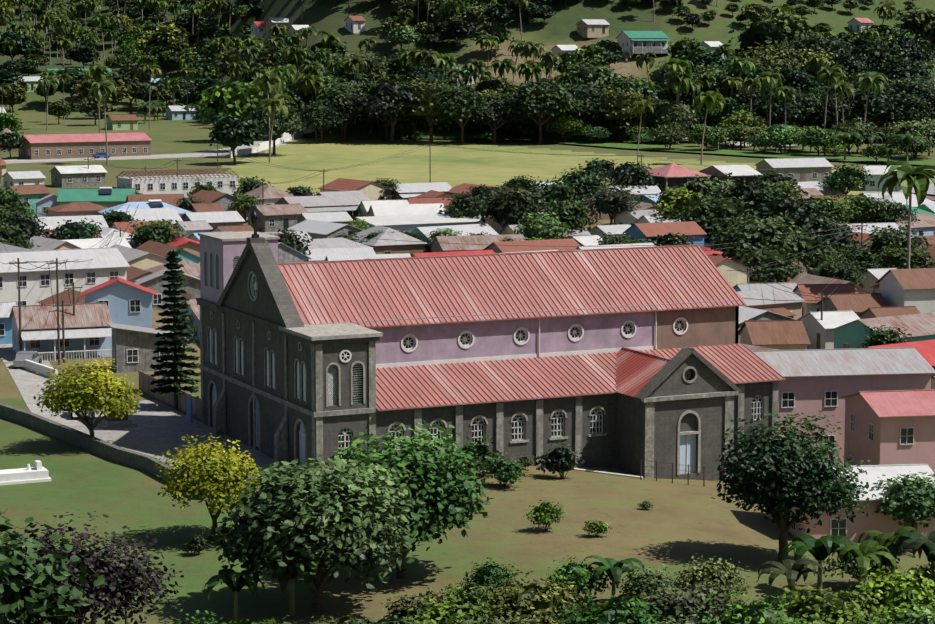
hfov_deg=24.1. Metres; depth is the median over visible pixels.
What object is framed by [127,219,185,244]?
village tree
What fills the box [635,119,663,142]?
bush
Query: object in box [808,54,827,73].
palm
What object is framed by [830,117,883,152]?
bush
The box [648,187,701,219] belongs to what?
village tree
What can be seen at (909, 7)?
hill tree
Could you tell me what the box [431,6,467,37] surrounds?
hill tree
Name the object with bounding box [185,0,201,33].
palm
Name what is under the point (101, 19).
palm
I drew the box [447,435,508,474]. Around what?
shrub
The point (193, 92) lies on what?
hill tree
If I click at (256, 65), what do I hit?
hill tree
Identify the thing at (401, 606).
bush
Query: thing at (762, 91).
palm
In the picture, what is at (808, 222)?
village tree
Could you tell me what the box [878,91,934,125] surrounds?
hill tree
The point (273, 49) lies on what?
hill tree
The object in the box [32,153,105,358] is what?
house glass
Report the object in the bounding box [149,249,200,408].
pine tree
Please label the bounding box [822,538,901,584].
bush
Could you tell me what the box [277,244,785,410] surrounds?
red church roof
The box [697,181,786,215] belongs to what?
village tree
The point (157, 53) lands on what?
hill tree
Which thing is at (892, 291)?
house wall
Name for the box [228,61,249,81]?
palm
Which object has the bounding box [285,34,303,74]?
palm
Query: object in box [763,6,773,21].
hill tree
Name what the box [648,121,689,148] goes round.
bush
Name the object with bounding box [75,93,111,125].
hill tree
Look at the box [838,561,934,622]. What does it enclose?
bush
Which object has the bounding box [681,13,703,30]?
hill tree
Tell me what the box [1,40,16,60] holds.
palm
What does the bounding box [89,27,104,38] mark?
hill tree
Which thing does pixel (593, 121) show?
hill tree
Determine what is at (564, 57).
hill tree
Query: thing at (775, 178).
village tree
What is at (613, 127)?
tree
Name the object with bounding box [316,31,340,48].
palm
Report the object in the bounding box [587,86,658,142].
hill tree
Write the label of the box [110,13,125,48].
palm
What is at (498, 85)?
hill tree
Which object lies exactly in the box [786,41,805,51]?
hill tree
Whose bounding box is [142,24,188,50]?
hill tree
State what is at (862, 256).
village tree
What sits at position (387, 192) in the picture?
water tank
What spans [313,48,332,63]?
palm
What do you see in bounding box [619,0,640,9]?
hill tree
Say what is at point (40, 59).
hill tree
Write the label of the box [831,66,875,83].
hill tree
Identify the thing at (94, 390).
yellow tree
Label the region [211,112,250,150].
hill tree
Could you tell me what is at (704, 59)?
hill tree
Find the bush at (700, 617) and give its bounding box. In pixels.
[665,603,734,623]
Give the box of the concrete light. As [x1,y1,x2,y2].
[98,400,136,428]
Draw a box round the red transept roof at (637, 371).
[614,347,670,396]
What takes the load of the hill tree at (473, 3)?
on the terrain at (678, 524)
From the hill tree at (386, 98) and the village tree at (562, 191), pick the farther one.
the hill tree at (386, 98)
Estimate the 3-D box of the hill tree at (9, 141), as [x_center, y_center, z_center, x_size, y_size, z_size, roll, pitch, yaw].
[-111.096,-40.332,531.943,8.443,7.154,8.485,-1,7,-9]
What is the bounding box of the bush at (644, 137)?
[632,133,653,143]
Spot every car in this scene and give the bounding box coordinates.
[13,351,41,366]
[70,410,91,416]
[93,152,110,156]
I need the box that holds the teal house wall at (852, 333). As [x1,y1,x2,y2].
[6,5,934,348]
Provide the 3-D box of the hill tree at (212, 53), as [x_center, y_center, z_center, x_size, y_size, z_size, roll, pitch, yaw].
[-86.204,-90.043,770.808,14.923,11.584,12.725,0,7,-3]
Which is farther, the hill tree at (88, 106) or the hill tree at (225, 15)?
the hill tree at (225, 15)
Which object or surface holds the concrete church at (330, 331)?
on the church stone at (272, 308)
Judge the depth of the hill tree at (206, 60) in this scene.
765.77 m
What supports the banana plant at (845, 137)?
on the terrain at (678, 524)
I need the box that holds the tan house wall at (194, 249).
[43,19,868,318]
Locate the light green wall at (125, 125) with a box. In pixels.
[22,81,934,283]
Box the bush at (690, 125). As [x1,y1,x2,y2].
[680,118,702,131]
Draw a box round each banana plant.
[115,569,156,623]
[133,104,156,123]
[136,100,157,116]
[143,103,165,120]
[148,106,165,120]
[157,102,170,116]
[176,103,194,111]
[190,104,210,122]
[204,568,265,622]
[222,536,257,596]
[254,557,332,614]
[581,555,644,597]
[716,127,730,149]
[735,125,748,149]
[757,558,824,594]
[782,534,849,592]
[826,131,861,161]
[829,540,896,603]
[852,132,884,156]
[858,526,921,572]
[876,143,901,163]
[888,134,924,161]
[891,530,934,563]
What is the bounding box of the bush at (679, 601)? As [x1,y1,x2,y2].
[632,578,741,623]
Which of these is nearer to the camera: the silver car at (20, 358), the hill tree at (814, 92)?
the silver car at (20, 358)
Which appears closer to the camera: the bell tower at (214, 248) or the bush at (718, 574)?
the bush at (718, 574)
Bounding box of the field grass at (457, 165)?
[215,134,933,194]
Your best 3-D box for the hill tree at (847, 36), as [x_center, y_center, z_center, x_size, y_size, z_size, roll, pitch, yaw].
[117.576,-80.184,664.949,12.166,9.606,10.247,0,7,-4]
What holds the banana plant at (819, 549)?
on the terrain at (678, 524)
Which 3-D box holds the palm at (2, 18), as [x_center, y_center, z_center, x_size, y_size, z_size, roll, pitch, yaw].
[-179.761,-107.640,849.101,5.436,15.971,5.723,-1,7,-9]
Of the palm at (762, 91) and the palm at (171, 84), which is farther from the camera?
the palm at (171, 84)
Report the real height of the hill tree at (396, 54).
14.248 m
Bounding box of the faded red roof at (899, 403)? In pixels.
[21,17,934,417]
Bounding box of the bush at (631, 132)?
[620,123,652,143]
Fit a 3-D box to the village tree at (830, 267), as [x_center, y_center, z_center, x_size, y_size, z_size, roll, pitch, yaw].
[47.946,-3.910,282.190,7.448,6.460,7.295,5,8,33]
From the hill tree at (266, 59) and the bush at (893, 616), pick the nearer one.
the bush at (893, 616)
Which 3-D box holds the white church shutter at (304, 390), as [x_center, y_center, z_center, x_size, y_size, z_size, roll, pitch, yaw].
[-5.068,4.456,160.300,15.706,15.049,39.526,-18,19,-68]
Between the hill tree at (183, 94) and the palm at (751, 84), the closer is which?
the palm at (751, 84)
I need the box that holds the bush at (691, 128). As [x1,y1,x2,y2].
[686,124,703,141]
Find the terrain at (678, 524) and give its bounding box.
[0,0,934,623]
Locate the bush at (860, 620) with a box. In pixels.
[818,605,890,623]
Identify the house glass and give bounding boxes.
[0,9,934,548]
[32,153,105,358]
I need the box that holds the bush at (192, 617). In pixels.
[183,611,248,623]
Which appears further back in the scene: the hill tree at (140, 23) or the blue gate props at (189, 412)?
the hill tree at (140, 23)
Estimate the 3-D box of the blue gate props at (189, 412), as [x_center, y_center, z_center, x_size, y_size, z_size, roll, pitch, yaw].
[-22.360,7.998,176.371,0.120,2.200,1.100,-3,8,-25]
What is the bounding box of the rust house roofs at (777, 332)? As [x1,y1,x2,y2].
[0,114,934,378]
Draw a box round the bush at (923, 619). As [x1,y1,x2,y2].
[893,604,934,623]
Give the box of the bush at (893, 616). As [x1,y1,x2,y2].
[875,595,932,623]
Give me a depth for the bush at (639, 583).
116.97 m
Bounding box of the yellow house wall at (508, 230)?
[499,222,871,239]
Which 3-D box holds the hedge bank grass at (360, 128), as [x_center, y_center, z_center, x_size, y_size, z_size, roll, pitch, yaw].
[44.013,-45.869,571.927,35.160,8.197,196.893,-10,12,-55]
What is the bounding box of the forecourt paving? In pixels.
[66,400,301,477]
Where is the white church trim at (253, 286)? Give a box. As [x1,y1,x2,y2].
[250,274,762,459]
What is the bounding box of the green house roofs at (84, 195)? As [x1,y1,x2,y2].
[27,31,934,216]
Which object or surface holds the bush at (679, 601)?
on the terrain at (678, 524)
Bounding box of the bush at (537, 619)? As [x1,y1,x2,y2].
[495,612,563,623]
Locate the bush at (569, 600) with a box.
[530,588,583,623]
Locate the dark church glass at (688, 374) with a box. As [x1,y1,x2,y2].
[207,255,761,457]
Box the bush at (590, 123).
[565,114,607,129]
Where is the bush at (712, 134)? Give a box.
[686,123,728,149]
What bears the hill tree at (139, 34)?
on the terrain at (678, 524)
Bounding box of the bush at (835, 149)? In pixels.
[822,142,843,155]
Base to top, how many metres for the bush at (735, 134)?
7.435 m
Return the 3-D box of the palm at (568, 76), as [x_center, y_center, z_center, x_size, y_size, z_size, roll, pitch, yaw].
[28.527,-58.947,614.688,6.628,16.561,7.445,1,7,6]
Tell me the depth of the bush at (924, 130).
533.25 m
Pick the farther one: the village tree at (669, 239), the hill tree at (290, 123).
the hill tree at (290, 123)
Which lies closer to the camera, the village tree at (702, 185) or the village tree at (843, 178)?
the village tree at (702, 185)
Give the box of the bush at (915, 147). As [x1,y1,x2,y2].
[895,133,934,159]
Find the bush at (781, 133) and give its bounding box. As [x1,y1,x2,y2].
[755,122,805,152]
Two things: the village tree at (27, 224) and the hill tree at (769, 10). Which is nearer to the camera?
the village tree at (27, 224)
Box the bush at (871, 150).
[859,143,894,163]
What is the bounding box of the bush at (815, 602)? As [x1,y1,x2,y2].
[771,581,886,623]
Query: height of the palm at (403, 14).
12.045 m
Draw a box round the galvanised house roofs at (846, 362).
[0,4,934,376]
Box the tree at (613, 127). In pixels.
[603,118,639,142]
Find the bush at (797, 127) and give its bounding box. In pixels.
[781,125,811,149]
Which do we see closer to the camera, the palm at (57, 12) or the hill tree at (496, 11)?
the hill tree at (496, 11)
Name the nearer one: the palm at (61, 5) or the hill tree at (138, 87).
the hill tree at (138, 87)
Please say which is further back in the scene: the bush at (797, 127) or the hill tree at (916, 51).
the hill tree at (916, 51)
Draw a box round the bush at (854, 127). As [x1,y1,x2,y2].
[826,118,878,155]
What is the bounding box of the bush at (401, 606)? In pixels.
[380,587,458,623]
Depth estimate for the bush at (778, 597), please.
110.65 m
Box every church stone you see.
[104,396,127,420]
[196,237,775,480]
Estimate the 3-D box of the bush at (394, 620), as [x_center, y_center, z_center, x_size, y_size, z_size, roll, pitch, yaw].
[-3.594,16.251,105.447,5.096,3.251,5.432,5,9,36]
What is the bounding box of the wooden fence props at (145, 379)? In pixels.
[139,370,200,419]
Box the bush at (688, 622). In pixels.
[647,614,691,623]
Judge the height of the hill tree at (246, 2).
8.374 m
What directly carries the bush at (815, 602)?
on the terrain at (678, 524)
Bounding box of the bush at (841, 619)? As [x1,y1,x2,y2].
[802,615,847,623]
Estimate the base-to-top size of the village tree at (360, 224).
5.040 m
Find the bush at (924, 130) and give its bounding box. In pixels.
[885,117,934,157]
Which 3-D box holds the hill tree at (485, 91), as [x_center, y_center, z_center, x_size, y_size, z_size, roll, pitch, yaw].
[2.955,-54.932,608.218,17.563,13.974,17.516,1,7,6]
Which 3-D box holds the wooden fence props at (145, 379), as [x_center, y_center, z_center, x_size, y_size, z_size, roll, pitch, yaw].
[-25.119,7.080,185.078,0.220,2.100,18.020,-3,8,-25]
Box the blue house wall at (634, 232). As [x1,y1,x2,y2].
[0,225,740,343]
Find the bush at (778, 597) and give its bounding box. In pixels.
[746,590,798,610]
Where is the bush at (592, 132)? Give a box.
[580,125,611,142]
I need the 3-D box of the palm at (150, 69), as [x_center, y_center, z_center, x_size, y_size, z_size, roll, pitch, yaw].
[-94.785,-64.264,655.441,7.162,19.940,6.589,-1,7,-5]
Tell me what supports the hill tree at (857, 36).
on the terrain at (678, 524)
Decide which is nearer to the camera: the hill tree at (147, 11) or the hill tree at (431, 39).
the hill tree at (431, 39)
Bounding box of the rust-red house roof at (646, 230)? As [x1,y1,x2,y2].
[0,16,874,303]
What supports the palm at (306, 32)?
on the terrain at (678, 524)
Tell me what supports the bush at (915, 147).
on the terrain at (678, 524)
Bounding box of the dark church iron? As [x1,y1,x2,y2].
[251,206,259,237]
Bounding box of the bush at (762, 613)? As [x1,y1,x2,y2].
[698,588,829,623]
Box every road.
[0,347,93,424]
[4,119,795,163]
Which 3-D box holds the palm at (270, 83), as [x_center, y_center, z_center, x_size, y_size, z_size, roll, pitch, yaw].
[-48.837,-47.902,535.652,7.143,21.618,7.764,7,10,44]
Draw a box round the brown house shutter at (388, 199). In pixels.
[0,23,934,348]
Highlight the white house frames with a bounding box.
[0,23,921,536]
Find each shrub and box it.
[182,534,210,554]
[217,524,233,541]
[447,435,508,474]
[478,456,528,486]
[517,455,534,469]
[523,500,564,530]
[534,440,584,478]
[582,519,612,536]
[637,501,655,508]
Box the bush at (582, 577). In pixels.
[545,555,613,600]
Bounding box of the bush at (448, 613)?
[401,587,504,623]
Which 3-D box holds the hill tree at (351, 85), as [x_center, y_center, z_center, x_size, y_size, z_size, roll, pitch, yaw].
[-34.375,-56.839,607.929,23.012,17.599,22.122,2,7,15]
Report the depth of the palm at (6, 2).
881.90 m
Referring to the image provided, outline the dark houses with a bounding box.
[642,175,757,194]
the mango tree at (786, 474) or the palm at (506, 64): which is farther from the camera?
the palm at (506, 64)
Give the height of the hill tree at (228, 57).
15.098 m
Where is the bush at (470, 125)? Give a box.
[458,121,483,130]
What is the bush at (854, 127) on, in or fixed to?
on the terrain at (678, 524)
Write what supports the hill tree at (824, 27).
on the terrain at (678, 524)
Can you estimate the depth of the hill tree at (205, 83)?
731.95 m
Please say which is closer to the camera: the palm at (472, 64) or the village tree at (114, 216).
the village tree at (114, 216)
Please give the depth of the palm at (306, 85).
601.69 m
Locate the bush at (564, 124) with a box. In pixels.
[542,113,588,141]
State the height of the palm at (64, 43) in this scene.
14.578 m
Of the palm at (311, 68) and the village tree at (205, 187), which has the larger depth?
the palm at (311, 68)
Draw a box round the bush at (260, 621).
[200,617,277,623]
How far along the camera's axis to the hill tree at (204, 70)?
752.86 m
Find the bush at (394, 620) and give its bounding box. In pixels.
[369,615,416,623]
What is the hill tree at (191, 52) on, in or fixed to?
on the terrain at (678, 524)
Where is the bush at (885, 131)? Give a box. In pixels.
[875,122,904,152]
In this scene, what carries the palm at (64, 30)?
on the terrain at (678, 524)
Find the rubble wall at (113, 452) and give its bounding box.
[0,403,306,499]
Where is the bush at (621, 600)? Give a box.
[582,591,652,612]
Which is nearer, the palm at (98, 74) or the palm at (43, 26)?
the palm at (98, 74)
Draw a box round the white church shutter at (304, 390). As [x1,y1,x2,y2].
[206,252,687,472]
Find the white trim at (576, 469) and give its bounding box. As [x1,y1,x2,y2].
[26,159,828,478]
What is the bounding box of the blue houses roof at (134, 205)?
[98,78,660,239]
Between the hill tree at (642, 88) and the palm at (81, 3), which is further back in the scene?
the palm at (81, 3)
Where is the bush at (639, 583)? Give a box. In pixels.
[611,564,683,599]
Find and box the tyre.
[13,156,108,418]
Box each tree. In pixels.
[0,30,38,59]
[0,60,20,71]
[0,69,24,84]
[0,83,27,115]
[0,112,22,132]
[0,131,25,158]
[0,185,41,220]
[0,209,47,239]
[0,222,40,248]
[0,508,17,553]
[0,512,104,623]
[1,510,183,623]
[4,80,30,93]
[17,60,39,75]
[20,49,46,70]
[24,9,44,24]
[24,54,49,72]
[31,83,56,100]
[32,36,48,48]
[33,356,142,435]
[42,218,105,239]
[44,102,71,123]
[50,31,71,42]
[50,35,72,54]
[52,67,89,107]
[60,47,72,64]
[64,44,101,67]
[68,4,93,23]
[70,28,97,44]
[72,76,132,118]
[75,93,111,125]
[80,33,99,46]
[86,20,99,27]
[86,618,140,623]
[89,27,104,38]
[99,23,126,40]
[100,209,140,224]
[102,0,115,6]
[103,57,113,70]
[105,14,114,24]
[106,66,162,113]
[107,6,123,15]
[107,55,132,67]
[109,16,132,30]
[111,97,124,110]
[114,46,134,66]
[115,0,132,8]
[115,34,140,48]
[121,48,142,65]
[124,7,143,23]
[125,0,144,9]
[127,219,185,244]
[130,39,153,53]
[134,20,157,27]
[134,30,152,40]
[136,55,158,65]
[140,23,162,30]
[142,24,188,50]
[143,7,167,23]
[143,82,174,101]
[147,11,168,24]
[147,45,171,68]
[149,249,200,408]
[152,76,189,103]
[154,433,261,540]
[161,20,176,25]
[162,51,173,70]
[163,51,188,74]
[164,37,191,51]
[169,80,197,104]
[171,11,202,33]
[173,196,203,211]
[177,47,207,63]
[180,89,193,103]
[182,86,210,101]
[186,33,205,45]
[186,182,219,196]
[190,78,205,86]
[191,21,208,41]
[191,41,208,53]
[191,57,218,69]
[192,62,220,78]
[195,81,264,124]
[197,10,216,21]
[197,77,224,95]
[201,41,240,58]
[203,27,222,39]
[204,18,231,29]
[206,456,416,611]
[209,115,265,163]
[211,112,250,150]
[213,29,229,37]
[214,49,254,79]
[215,2,233,13]
[220,11,235,22]
[223,78,250,85]
[225,33,244,48]
[227,193,264,222]
[229,3,251,25]
[232,176,274,195]
[234,0,256,6]
[238,24,250,37]
[242,63,268,81]
[243,100,306,154]
[244,5,264,20]
[251,52,283,68]
[260,34,309,58]
[261,89,312,137]
[270,228,314,254]
[273,45,331,74]
[275,74,297,89]
[283,69,339,132]
[285,185,316,195]
[293,99,349,142]
[301,42,345,69]
[303,75,368,136]
[315,84,374,140]
[316,419,492,578]
[319,54,352,70]
[322,66,378,89]
[326,50,390,84]
[332,232,362,242]
[333,42,347,56]
[341,219,372,229]
[348,80,424,142]
[359,229,393,242]
[362,114,406,140]
[366,77,407,133]
[374,16,406,45]
[375,177,400,195]
[382,47,447,68]
[384,55,449,78]
[385,25,420,49]
[385,114,437,141]
[389,4,417,21]
[391,0,415,6]
[391,69,467,127]
[398,77,461,142]
[400,229,426,246]
[412,0,433,12]
[413,22,429,38]
[419,34,440,45]
[423,25,436,34]
[424,228,462,247]
[428,22,448,45]
[429,0,457,13]
[430,83,493,143]
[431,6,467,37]
[438,192,490,218]
[445,18,477,48]
[455,6,469,19]
[457,84,474,89]
[462,184,496,211]
[463,0,484,7]
[463,89,500,131]
[465,6,494,25]
[465,94,515,141]
[467,22,513,57]
[467,231,491,234]
[469,75,523,98]
[469,96,527,143]
[476,183,550,224]
[482,3,493,7]
[483,0,497,2]
[484,3,513,21]
[497,0,518,16]
[498,80,587,143]
[498,174,542,192]
[500,236,518,240]
[508,115,548,137]
[513,212,569,239]
[515,1,539,23]
[519,237,543,240]
[527,0,553,5]
[529,4,555,26]
[531,178,587,208]
[534,198,600,231]
[548,58,633,89]
[548,84,607,140]
[554,52,584,72]
[554,166,611,199]
[571,44,615,66]
[578,158,616,181]
[583,88,614,139]
[584,185,642,224]
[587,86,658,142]
[591,39,632,63]
[597,232,631,244]
[601,161,660,187]
[602,73,669,103]
[603,118,639,142]
[604,91,653,140]
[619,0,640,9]
[619,237,657,244]
[643,99,698,143]
[647,60,698,87]
[647,232,694,245]
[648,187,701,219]
[649,83,691,106]
[659,0,682,13]
[659,72,714,108]
[663,37,709,59]
[663,172,739,207]
[672,5,692,20]
[675,214,719,246]
[676,46,728,72]
[676,191,759,235]
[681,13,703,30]
[687,91,754,126]
[690,65,742,124]
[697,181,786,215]
[700,0,712,4]
[700,10,716,25]
[710,214,805,263]
[711,410,873,560]
[715,58,783,113]
[722,87,769,114]
[723,44,797,72]
[724,3,739,16]
[728,21,802,51]
[732,48,748,56]
[733,244,813,282]
[735,14,746,24]
[735,179,808,201]
[737,193,838,225]
[739,3,769,21]
[746,170,805,197]
[752,89,822,124]
[753,92,776,127]
[757,14,820,42]
[760,211,852,248]
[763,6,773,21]
[765,41,801,61]
[767,56,811,73]
[773,64,829,91]
[778,3,795,13]
[780,93,825,129]
[782,230,846,272]
[785,0,798,5]
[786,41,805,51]
[788,47,838,78]
[791,6,812,16]
[792,32,853,85]
[802,84,826,127]
[804,0,824,13]
[805,94,862,129]
[808,25,817,33]
[808,256,867,285]
[811,193,859,223]
[815,23,834,32]
[816,80,863,101]
[817,32,836,39]
[817,162,872,194]
[824,0,841,9]
[825,53,884,80]
[827,222,860,251]
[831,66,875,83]
[834,246,888,273]
[838,32,845,37]
[840,32,857,41]
[841,193,889,222]
[842,0,861,13]
[843,37,866,48]
[843,81,906,141]
[846,34,906,70]
[849,73,867,123]
[850,32,880,40]
[857,24,901,38]
[858,325,911,347]
[859,224,931,261]
[862,0,874,5]
[866,471,934,527]
[869,30,934,65]
[869,244,934,268]
[873,53,934,87]
[873,199,920,223]
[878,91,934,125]
[881,74,934,122]
[883,72,928,124]
[889,29,922,40]
[895,7,934,45]
[904,4,916,12]
[915,39,934,57]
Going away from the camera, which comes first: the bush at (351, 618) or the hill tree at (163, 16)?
the bush at (351, 618)
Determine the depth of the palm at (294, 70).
613.78 m
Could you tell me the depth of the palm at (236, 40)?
723.75 m
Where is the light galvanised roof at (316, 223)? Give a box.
[0,17,934,340]
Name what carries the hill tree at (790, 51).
on the terrain at (678, 524)
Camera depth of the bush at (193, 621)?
105.35 m
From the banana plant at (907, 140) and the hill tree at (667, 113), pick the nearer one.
the banana plant at (907, 140)
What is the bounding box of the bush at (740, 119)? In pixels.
[718,109,767,146]
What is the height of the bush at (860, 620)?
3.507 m
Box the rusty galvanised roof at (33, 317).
[0,128,934,350]
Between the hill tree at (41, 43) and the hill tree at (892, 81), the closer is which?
the hill tree at (892, 81)
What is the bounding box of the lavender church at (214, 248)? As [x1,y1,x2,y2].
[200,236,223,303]
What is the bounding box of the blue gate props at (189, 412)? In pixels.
[187,397,192,422]
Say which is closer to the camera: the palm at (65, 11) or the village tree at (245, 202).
the village tree at (245, 202)
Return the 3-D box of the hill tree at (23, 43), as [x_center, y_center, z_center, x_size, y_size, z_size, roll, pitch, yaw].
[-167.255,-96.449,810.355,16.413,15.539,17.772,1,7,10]
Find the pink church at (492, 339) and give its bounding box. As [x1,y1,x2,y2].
[200,239,738,363]
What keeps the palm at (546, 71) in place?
on the terrain at (678, 524)
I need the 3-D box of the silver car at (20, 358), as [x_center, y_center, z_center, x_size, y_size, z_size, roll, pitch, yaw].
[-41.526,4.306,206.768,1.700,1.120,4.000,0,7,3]
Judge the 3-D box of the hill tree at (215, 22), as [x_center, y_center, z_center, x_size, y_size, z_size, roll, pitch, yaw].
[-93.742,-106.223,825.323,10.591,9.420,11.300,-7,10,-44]
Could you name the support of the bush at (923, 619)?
on the terrain at (678, 524)
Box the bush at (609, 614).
[550,596,663,623]
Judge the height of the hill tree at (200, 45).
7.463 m
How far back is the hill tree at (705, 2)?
694.12 m
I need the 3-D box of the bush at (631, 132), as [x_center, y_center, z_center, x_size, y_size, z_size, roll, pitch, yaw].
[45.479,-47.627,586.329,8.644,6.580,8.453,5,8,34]
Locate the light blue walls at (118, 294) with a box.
[12,42,934,356]
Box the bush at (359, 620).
[316,614,378,623]
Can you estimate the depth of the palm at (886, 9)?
675.72 m
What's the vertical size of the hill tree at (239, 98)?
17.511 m
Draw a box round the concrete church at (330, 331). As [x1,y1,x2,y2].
[198,231,700,474]
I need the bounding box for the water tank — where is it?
[106,189,782,325]
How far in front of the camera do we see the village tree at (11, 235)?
285.46 m
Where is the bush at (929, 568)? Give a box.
[898,561,934,588]
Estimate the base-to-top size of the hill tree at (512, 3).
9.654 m
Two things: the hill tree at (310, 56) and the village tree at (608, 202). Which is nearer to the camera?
the village tree at (608, 202)
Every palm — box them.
[0,0,15,31]
[0,4,13,55]
[0,13,9,32]
[0,83,12,112]
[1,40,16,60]
[4,22,17,31]
[9,14,17,30]
[12,0,27,24]
[13,25,26,56]
[17,29,31,61]
[19,13,33,48]
[27,0,44,24]
[27,24,41,34]
[29,33,42,67]
[37,75,59,129]
[38,14,56,64]
[38,20,52,47]
[40,70,55,108]
[41,0,51,29]
[46,7,64,34]
[50,0,61,7]
[51,9,66,50]
[53,2,66,8]
[53,6,70,19]
[53,17,71,61]
[54,15,69,58]
[54,24,71,62]
[54,37,71,67]
[55,26,67,35]
[55,73,71,122]
[63,2,81,18]
[69,18,83,47]
[78,0,90,27]
[84,36,98,65]
[85,1,101,47]
[86,65,109,132]
[88,80,116,164]
[91,14,109,57]
[104,30,119,55]
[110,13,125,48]
[127,26,141,64]
[136,0,149,20]
[139,64,161,128]
[146,0,159,26]
[150,0,167,27]
[165,78,179,103]
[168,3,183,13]
[177,67,196,104]
[178,57,193,79]
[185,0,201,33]
[189,4,206,40]
[199,1,208,18]
[204,3,214,41]
[210,0,227,29]
[210,36,233,83]
[210,59,220,82]
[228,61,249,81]
[229,0,230,29]
[229,36,243,48]
[229,69,247,80]
[239,46,262,65]
[242,34,264,53]
[247,68,267,84]
[252,71,280,142]
[258,76,287,99]
[258,94,293,161]
[263,87,281,99]
[265,37,286,65]
[269,23,287,35]
[269,66,296,101]
[273,51,285,61]
[276,64,297,86]
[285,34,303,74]
[285,47,306,74]
[295,75,323,139]
[298,26,317,47]
[299,60,323,74]
[303,65,325,76]
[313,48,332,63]
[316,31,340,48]
[327,60,347,76]
[344,57,366,123]
[358,37,377,54]
[379,74,399,122]
[397,9,413,46]
[399,49,420,72]
[411,49,440,70]
[417,0,418,24]
[427,0,429,23]
[434,53,456,74]
[444,0,462,40]
[447,65,471,87]
[464,58,485,86]
[470,66,493,84]
[477,35,499,70]
[491,59,516,128]
[507,0,529,39]
[508,40,526,84]
[516,60,539,80]
[517,44,533,59]
[518,80,535,132]
[520,65,545,82]
[523,41,546,80]
[538,61,553,83]
[540,51,561,84]
[557,72,577,87]
[630,100,655,162]
[636,52,655,80]
[661,74,693,143]
[663,58,693,143]
[683,79,702,102]
[694,91,725,164]
[695,73,715,124]
[713,44,735,62]
[721,76,742,97]
[727,56,754,92]
[740,78,760,116]
[752,77,775,127]
[757,71,783,126]
[770,6,791,17]
[775,86,796,149]
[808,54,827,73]
[816,65,844,128]
[819,71,848,124]
[828,82,854,152]
[855,72,886,144]
[860,27,878,39]
[874,1,898,24]
[876,73,887,133]
[878,161,934,268]
[917,9,934,39]
[919,62,934,75]
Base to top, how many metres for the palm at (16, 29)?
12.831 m
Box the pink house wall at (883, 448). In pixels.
[39,194,934,551]
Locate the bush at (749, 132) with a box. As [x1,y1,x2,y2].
[740,125,767,150]
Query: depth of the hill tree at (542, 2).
686.59 m
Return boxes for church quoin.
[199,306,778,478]
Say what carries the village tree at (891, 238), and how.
on the terrain at (678, 524)
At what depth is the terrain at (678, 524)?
149.71 m
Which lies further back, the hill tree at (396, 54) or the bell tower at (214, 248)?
the hill tree at (396, 54)
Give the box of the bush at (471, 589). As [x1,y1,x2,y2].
[437,582,502,621]
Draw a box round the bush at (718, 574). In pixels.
[672,553,757,603]
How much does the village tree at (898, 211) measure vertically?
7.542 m
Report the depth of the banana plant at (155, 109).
699.27 m
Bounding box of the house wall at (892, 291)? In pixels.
[0,17,934,388]
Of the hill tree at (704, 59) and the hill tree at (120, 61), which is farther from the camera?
the hill tree at (120, 61)
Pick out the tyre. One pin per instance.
(40, 362)
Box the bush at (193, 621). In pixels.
[164,609,217,623]
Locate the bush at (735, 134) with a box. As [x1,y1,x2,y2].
[720,124,748,149]
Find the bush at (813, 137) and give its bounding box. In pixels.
[795,125,842,154]
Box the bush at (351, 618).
[310,616,371,623]
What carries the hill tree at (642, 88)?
on the terrain at (678, 524)
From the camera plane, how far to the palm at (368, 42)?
639.47 m
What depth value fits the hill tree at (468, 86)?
630.71 m
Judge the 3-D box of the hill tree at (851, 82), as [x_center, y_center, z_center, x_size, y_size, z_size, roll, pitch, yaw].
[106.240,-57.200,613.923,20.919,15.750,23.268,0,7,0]
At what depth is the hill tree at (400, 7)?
690.07 m
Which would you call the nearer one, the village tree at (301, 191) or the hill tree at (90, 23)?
the village tree at (301, 191)
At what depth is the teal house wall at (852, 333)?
229.98 m
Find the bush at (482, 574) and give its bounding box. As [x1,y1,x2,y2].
[458,557,523,588]
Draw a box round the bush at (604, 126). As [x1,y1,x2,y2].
[590,120,610,131]
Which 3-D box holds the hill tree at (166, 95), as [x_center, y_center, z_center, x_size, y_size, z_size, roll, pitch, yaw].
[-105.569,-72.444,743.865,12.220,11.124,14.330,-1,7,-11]
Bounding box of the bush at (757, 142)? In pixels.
[746,131,778,152]
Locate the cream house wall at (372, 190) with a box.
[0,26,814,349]
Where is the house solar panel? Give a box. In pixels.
[99,190,163,206]
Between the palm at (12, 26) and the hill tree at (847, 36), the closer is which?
the hill tree at (847, 36)
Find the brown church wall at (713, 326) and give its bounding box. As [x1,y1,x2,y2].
[657,306,738,348]
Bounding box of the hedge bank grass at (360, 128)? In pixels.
[314,118,934,165]
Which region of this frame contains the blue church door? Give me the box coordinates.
[213,386,695,473]
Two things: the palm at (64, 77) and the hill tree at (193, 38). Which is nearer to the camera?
the palm at (64, 77)
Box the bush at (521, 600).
[482,571,586,623]
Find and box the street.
[0,344,12,349]
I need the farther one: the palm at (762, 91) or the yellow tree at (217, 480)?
the palm at (762, 91)
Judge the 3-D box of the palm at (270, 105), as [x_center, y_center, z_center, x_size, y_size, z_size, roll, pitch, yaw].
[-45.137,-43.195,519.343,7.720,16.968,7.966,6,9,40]
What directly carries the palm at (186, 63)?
on the terrain at (678, 524)
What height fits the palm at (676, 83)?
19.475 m
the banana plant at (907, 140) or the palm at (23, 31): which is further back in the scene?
the palm at (23, 31)

